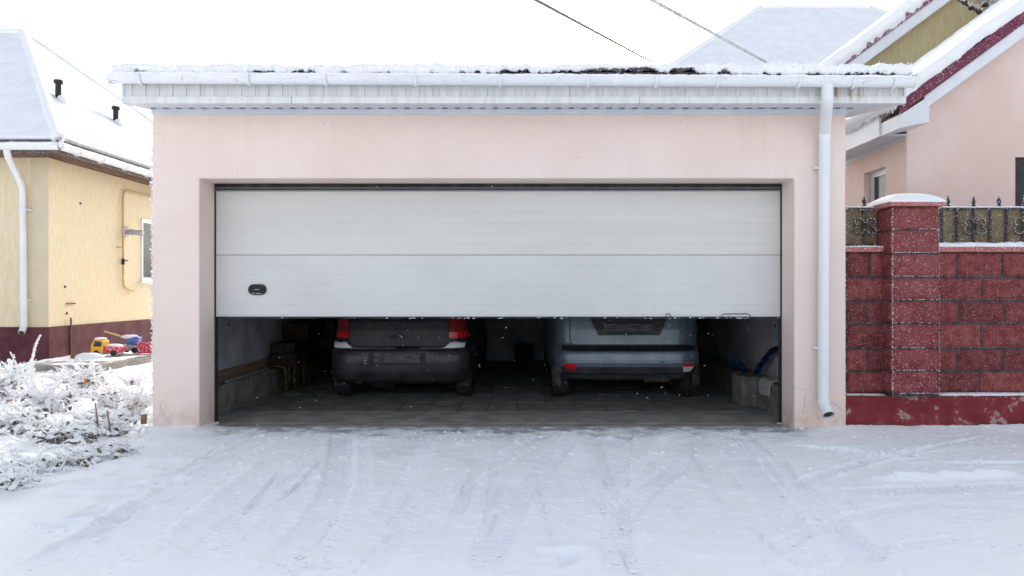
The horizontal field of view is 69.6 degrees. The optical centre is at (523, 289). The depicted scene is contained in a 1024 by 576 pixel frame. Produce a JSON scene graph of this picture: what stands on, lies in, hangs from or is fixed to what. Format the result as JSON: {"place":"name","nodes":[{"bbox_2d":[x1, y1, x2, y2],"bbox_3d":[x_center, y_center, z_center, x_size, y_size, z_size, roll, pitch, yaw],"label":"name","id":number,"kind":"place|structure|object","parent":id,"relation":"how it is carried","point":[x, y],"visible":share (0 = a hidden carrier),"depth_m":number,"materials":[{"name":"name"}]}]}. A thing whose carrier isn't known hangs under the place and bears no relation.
{"place":"outdoors","nodes":[
{"label":"outdoors","id":0,"kind":"place"},
{"bbox_2d":[0,450,95,473],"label":"frosted grass","id":1,"kind":"structure","parent":0,"point":[32,464],"depth_m":5.14,"materials":[{"name":"white plant"}]},
{"bbox_2d":[13,351,152,371],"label":"path","id":2,"kind":"structure","parent":0,"point":[125,359],"depth_m":12.14,"materials":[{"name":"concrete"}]},
{"bbox_2d":[75,353,104,358],"bbox_3d":[-7.345,1.151,12.455,0.443,0.168,0.302,0,0,0],"label":"snow covered toy","id":3,"kind":"object","parent":2,"relation":"on","point":[88,355],"visible":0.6,"depth_m":12.35,"materials":[{"name":"white snow"}]},
{"bbox_2d":[91,337,125,355],"bbox_3d":[-7.287,0.994,12.900,0.526,0.320,0.230,0,0,0],"label":"toy truck","id":4,"kind":"object","parent":2,"relation":"on","point":[101,345],"visible":0.97,"depth_m":12.80,"materials":[{"name":"yellow plastic"}]},
{"bbox_2d":[104,331,141,352],"bbox_3d":[-7.313,0.949,13.450,0.666,0.408,0.270,0,0,0],"label":"toy crane","id":5,"kind":"object","parent":2,"relation":"on","point":[131,344],"visible":0.75,"depth_m":13.37,"materials":[{"name":"blue plastic"}]},
{"bbox_2d":[136,342,152,352],"bbox_3d":[-6.795,1.050,13.405,0.410,0.200,0.270,0,0,0],"label":"toy crate","id":6,"kind":"object","parent":2,"relation":"on","point":[143,347],"visible":0.67,"depth_m":13.28,"materials":[{"name":"red plastic"}]},
{"bbox_2d":[38,444,131,466],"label":"frosted grass","id":7,"kind":"structure","parent":0,"point":[98,457],"depth_m":5.46,"materials":[{"name":"white plant"}]},
{"bbox_2d":[0,0,904,119],"label":"sky","id":8,"kind":"structure","parent":0,"point":[90,34],"materials":[{"name":"white"}]},
{"bbox_2d":[0,362,1023,575],"bbox_3d":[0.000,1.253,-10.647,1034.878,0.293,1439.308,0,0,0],"label":"ground","id":9,"kind":"structure","parent":0,"point":[680,529],"depth_m":4.42,"materials":[{"name":"white snow"}]},
{"bbox_2d":[0,354,29,403],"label":"frosted shrub","id":10,"kind":"object","parent":9,"relation":"on","point":[8,382],"visible":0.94,"depth_m":8.26,"materials":[{"name":"white plant"}]},
{"bbox_2d":[0,467,41,490],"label":"frosted shrub","id":11,"kind":"object","parent":9,"relation":"on","point":[25,478],"visible":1,"depth_m":4.59,"materials":[{"name":"white plant"}]},
{"bbox_2d":[10,334,41,401],"bbox_3d":[-5.545,0.883,8.190,0.458,0.769,0.174,0,0,19],"label":"frosted spike","id":12,"kind":"object","parent":9,"relation":"on","point":[31,371],"visible":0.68,"depth_m":8.20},
{"bbox_2d":[0,401,55,436],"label":"frosted shrub","id":13,"kind":"object","parent":9,"relation":"on","point":[31,418],"visible":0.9,"depth_m":6.28,"materials":[{"name":"white plant"}]},
{"bbox_2d":[10,374,93,413],"bbox_3d":[-4.839,1.074,7.523,0.785,0.435,0.486,0,0,26],"label":"frosted shrub","id":14,"kind":"object","parent":9,"relation":"on","point":[51,399],"visible":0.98,"depth_m":7.46,"materials":[{"name":"white plant"}]},
{"bbox_2d":[36,367,85,382],"bbox_3d":[-6.127,1.145,9.727,0.606,0.270,0.380,0,0,-37],"label":"frosted shrub","id":15,"kind":"object","parent":9,"relation":"on","point":[54,377],"visible":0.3,"depth_m":9.65,"materials":[{"name":"white plant"}]},
{"bbox_2d":[23,416,110,443],"bbox_3d":[-3.798,1.174,6.113,0.695,0.222,0.513,0,0,-21],"label":"frosted shrub","id":16,"kind":"object","parent":9,"relation":"on","point":[62,430],"visible":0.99,"depth_m":6.00,"materials":[{"name":"white plant"}]},
{"bbox_2d":[0,28,152,364],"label":"yellow house","id":17,"kind":"structure","parent":9,"relation":"on","point":[76,236],"depth_m":13.41,"materials":[{"name":"paint"}]},
{"bbox_2d":[138,219,152,282],"bbox_3d":[-8.035,-0.820,16.210,0.090,1.360,1.580,0,0,0],"label":"window","id":18,"kind":"structure","parent":17,"relation":"in","point":[146,267],"depth_m":15.74,"materials":[{"name":"white plastic"}]},
{"bbox_2d":[0,370,156,481],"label":"frosted undergrowth","id":19,"kind":"object","parent":9,"relation":"on","point":[12,449],"visible":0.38,"depth_m":5.84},
{"bbox_2d":[59,358,113,393],"bbox_3d":[-5.146,1.008,8.562,0.562,0.439,0.469,0,0,0],"label":"frosted shrub","id":20,"kind":"object","parent":9,"relation":"on","point":[85,379],"visible":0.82,"depth_m":8.54,"materials":[{"name":"white plant"}]},
{"bbox_2d":[65,403,122,423],"bbox_3d":[-3.965,1.187,6.916,0.565,0.238,0.431,0,0,31],"label":"frosted shrub","id":21,"kind":"object","parent":9,"relation":"on","point":[81,416],"visible":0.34,"depth_m":6.84,"materials":[{"name":"white plant"}]},
{"bbox_2d":[81,376,135,409],"bbox_3d":[-4.422,1.104,7.915,0.506,0.372,0.441,0,0,0],"label":"frosted shrub","id":22,"kind":"object","parent":9,"relation":"on","point":[107,397],"visible":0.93,"depth_m":7.86,"materials":[{"name":"white plant"}]},
{"bbox_2d":[89,403,139,436],"bbox_3d":[-3.512,1.117,6.337,0.389,0.324,0.312,0,0,0],"label":"frosted shrub","id":23,"kind":"object","parent":9,"relation":"on","point":[109,422],"visible":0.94,"depth_m":6.32,"materials":[{"name":"white plant"}]},
{"bbox_2d":[94,438,145,453],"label":"frosted grass","id":24,"kind":"structure","parent":9,"relation":"on","point":[124,445],"depth_m":5.75,"materials":[{"name":"white plant"}]},
{"bbox_2d":[115,370,150,385],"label":"frosted shrub","id":25,"kind":"object","parent":9,"relation":"on","point":[137,381],"visible":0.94,"depth_m":9.07,"materials":[{"name":"white plant"}]},
{"bbox_2d":[115,384,152,417],"bbox_3d":[-3.859,1.137,7.363,0.356,0.345,0.414,0,0,41],"label":"frosted shrub","id":26,"kind":"object","parent":9,"relation":"on","point":[136,404],"visible":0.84,"depth_m":7.33,"materials":[{"name":"white plant"}]},
{"bbox_2d":[141,412,146,423],"bbox_3d":[-3.516,1.231,6.805,0.060,0.198,0.056,0,0,0],"label":"wooden stake","id":27,"kind":"object","parent":9,"relation":"on","point":[143,417],"visible":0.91,"depth_m":6.79,"materials":[{"name":"brown wood"}]},
{"bbox_2d":[104,61,918,428],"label":"garage","id":28,"kind":"structure","parent":9,"relation":"on","point":[514,203],"depth_m":6.94,"materials":[{"name":"pink paint"}]},
{"bbox_2d":[218,358,267,382],"bbox_3d":[-3.208,0.916,8.275,0.034,0.123,1.850,0,0,0],"label":"wooden board","id":29,"kind":"object","parent":28,"relation":"on","point":[235,371],"visible":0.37,"depth_m":8.32,"materials":[{"name":"brown wood"}]},
{"bbox_2d":[225,368,268,382],"bbox_3d":[-3.118,0.963,8.325,0.025,0.025,1.250,0,0,0],"label":"steel strip","id":30,"kind":"object","parent":28,"relation":"on","point":[245,375],"visible":1,"depth_m":8.23,"materials":[{"name":"grey metal"}]},
{"bbox_2d":[267,364,290,388],"bbox_3d":[-3.023,1.077,9.108,0.249,0.299,0.220,0,0,0],"label":"bench leg","id":31,"kind":"object","parent":28,"relation":"on","point":[287,370],"visible":1,"depth_m":9.07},
{"bbox_2d":[269,321,324,366],"bbox_3d":[-3.030,0.713,9.910,0.360,0.525,1.380,0,0,0],"label":"board stack","id":32,"kind":"object","parent":28,"relation":"on","point":[297,345],"visible":0.97,"depth_m":9.75,"materials":[{"name":"black wood"}]},
{"bbox_2d":[292,366,301,388],"bbox_3d":[-3.012,1.093,9.386,0.276,0.331,0.265,0,0,0],"label":"folded rug","id":33,"kind":"object","parent":28,"relation":"on","point":[296,380],"visible":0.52,"depth_m":9.36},
{"bbox_2d":[302,362,311,383],"bbox_3d":[-2.996,1.087,9.741,0.290,0.319,0.348,0,0,0],"label":"folded rug","id":34,"kind":"object","parent":28,"relation":"on","point":[306,369],"visible":0.49,"depth_m":9.71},
{"bbox_2d":[332,318,487,395],"bbox_3d":[-1.430,0.554,10.369,2.000,1.449,4.162,0,0,0],"label":"black hatchback","id":35,"kind":"object","parent":28,"relation":"on","point":[436,351],"visible":0.72,"depth_m":8.38,"materials":[{"name":"paint"}]},
{"bbox_2d":[216,191,779,318],"bbox_3d":[-0.248,-0.330,7.072,5.410,1.231,0.066,0,0,0],"label":"garage door","id":36,"kind":"structure","parent":28,"relation":"in","point":[472,254],"depth_m":7.06,"materials":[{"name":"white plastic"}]},
{"bbox_2d":[150,43,983,454],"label":"snowflakes","id":37,"kind":"object","parent":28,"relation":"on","point":[502,337],"visible":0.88,"depth_m":6.53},
{"bbox_2d":[543,318,700,395],"bbox_3d":[1.180,0.529,10.416,2.120,1.499,4.468,0,0,0],"label":"blue estate car","id":38,"kind":"object","parent":28,"relation":"on","point":[644,350],"visible":0.77,"depth_m":8.28,"materials":[{"name":"metal"}]},
{"bbox_2d":[729,358,746,372],"bbox_3d":[2.496,0.882,8.677,0.126,0.171,0.372,0,0,-11],"label":"hose","id":39,"kind":"object","parent":28,"relation":"on","point":[739,363],"visible":1,"depth_m":8.60,"materials":[{"name":"blue plastic"}]},
{"bbox_2d":[754,346,777,373],"bbox_3d":[2.686,0.757,7.995,0.077,0.404,0.767,0,0,-7],"label":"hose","id":40,"kind":"object","parent":28,"relation":"attached to","point":[765,358],"visible":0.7,"depth_m":8.11,"materials":[{"name":"blue"}]},
{"bbox_2d":[4,431,1023,575],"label":"snow clods","id":41,"kind":"object","parent":9,"relation":"on","point":[304,565],"visible":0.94,"depth_m":4.27,"materials":[{"name":"white snow"}]},
{"bbox_2d":[668,5,889,66],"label":"hipped house","id":42,"kind":"structure","parent":9,"relation":"on","point":[802,34],"depth_m":22.99,"materials":[{"name":"metal"}]},
{"bbox_2d":[820,0,998,205],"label":"olive house","id":43,"kind":"structure","parent":9,"relation":"on","point":[905,32],"depth_m":12.35,"materials":[{"name":"metal"}]},
{"bbox_2d":[957,0,995,14],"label":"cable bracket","id":44,"kind":"object","parent":43,"relation":"attached to","point":[973,8],"visible":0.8,"depth_m":11.86,"materials":[{"name":"black metal"}]},
{"bbox_2d":[845,193,1023,425],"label":"block fence","id":45,"kind":"object","parent":9,"relation":"on","point":[934,329],"visible":0.97,"depth_m":6.84,"materials":[{"name":"red concrete block"},{"name":"black wrought iron"},{"name":"snow"}]},
{"bbox_2d":[845,0,1023,239],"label":"pink house","id":46,"kind":"structure","parent":9,"relation":"on","point":[937,134],"depth_m":9.50,"materials":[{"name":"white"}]},
{"bbox_2d":[871,169,884,201],"bbox_3d":[5.055,-1.003,10.372,0.050,1.366,0.616,0,0,0],"label":"window","id":47,"kind":"structure","parent":46,"relation":"in","point":[878,177],"depth_m":10.48,"materials":[{"name":"white plastic"}]},
{"bbox_2d":[1015,158,1023,205],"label":"window","id":48,"kind":"structure","parent":46,"relation":"in","point":[1019,162],"depth_m":9.53,"materials":[{"name":"grey glass"}]},
{"bbox_2d":[532,0,652,62],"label":"overhead cable","id":49,"kind":"object","parent":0,"point":[546,5],"visible":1,"depth_m":12.09,"materials":[{"name":"grey plastic"}]},
{"bbox_2d":[648,0,766,62],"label":"overhead cable","id":50,"kind":"object","parent":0,"point":[676,13],"visible":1,"depth_m":12.10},
{"bbox_2d":[732,373,762,405],"bbox_3d":[2.530,1.123,8.299,0.265,0.324,0.366,0,0,0],"label":"concrete block","id":51,"kind":"object","parent":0,"point":[744,385],"depth_m":8.12,"materials":[{"name":"grey concrete"}]},
{"bbox_2d":[758,376,777,396],"bbox_3d":[2.611,1.028,7.783,0.194,0.181,0.367,0,0,0],"label":"grey rag","id":52,"kind":"object","parent":51,"relation":"on","point":[765,383],"visible":0.94,"depth_m":7.75,"materials":[{"name":"grey fabric"}]}
]}

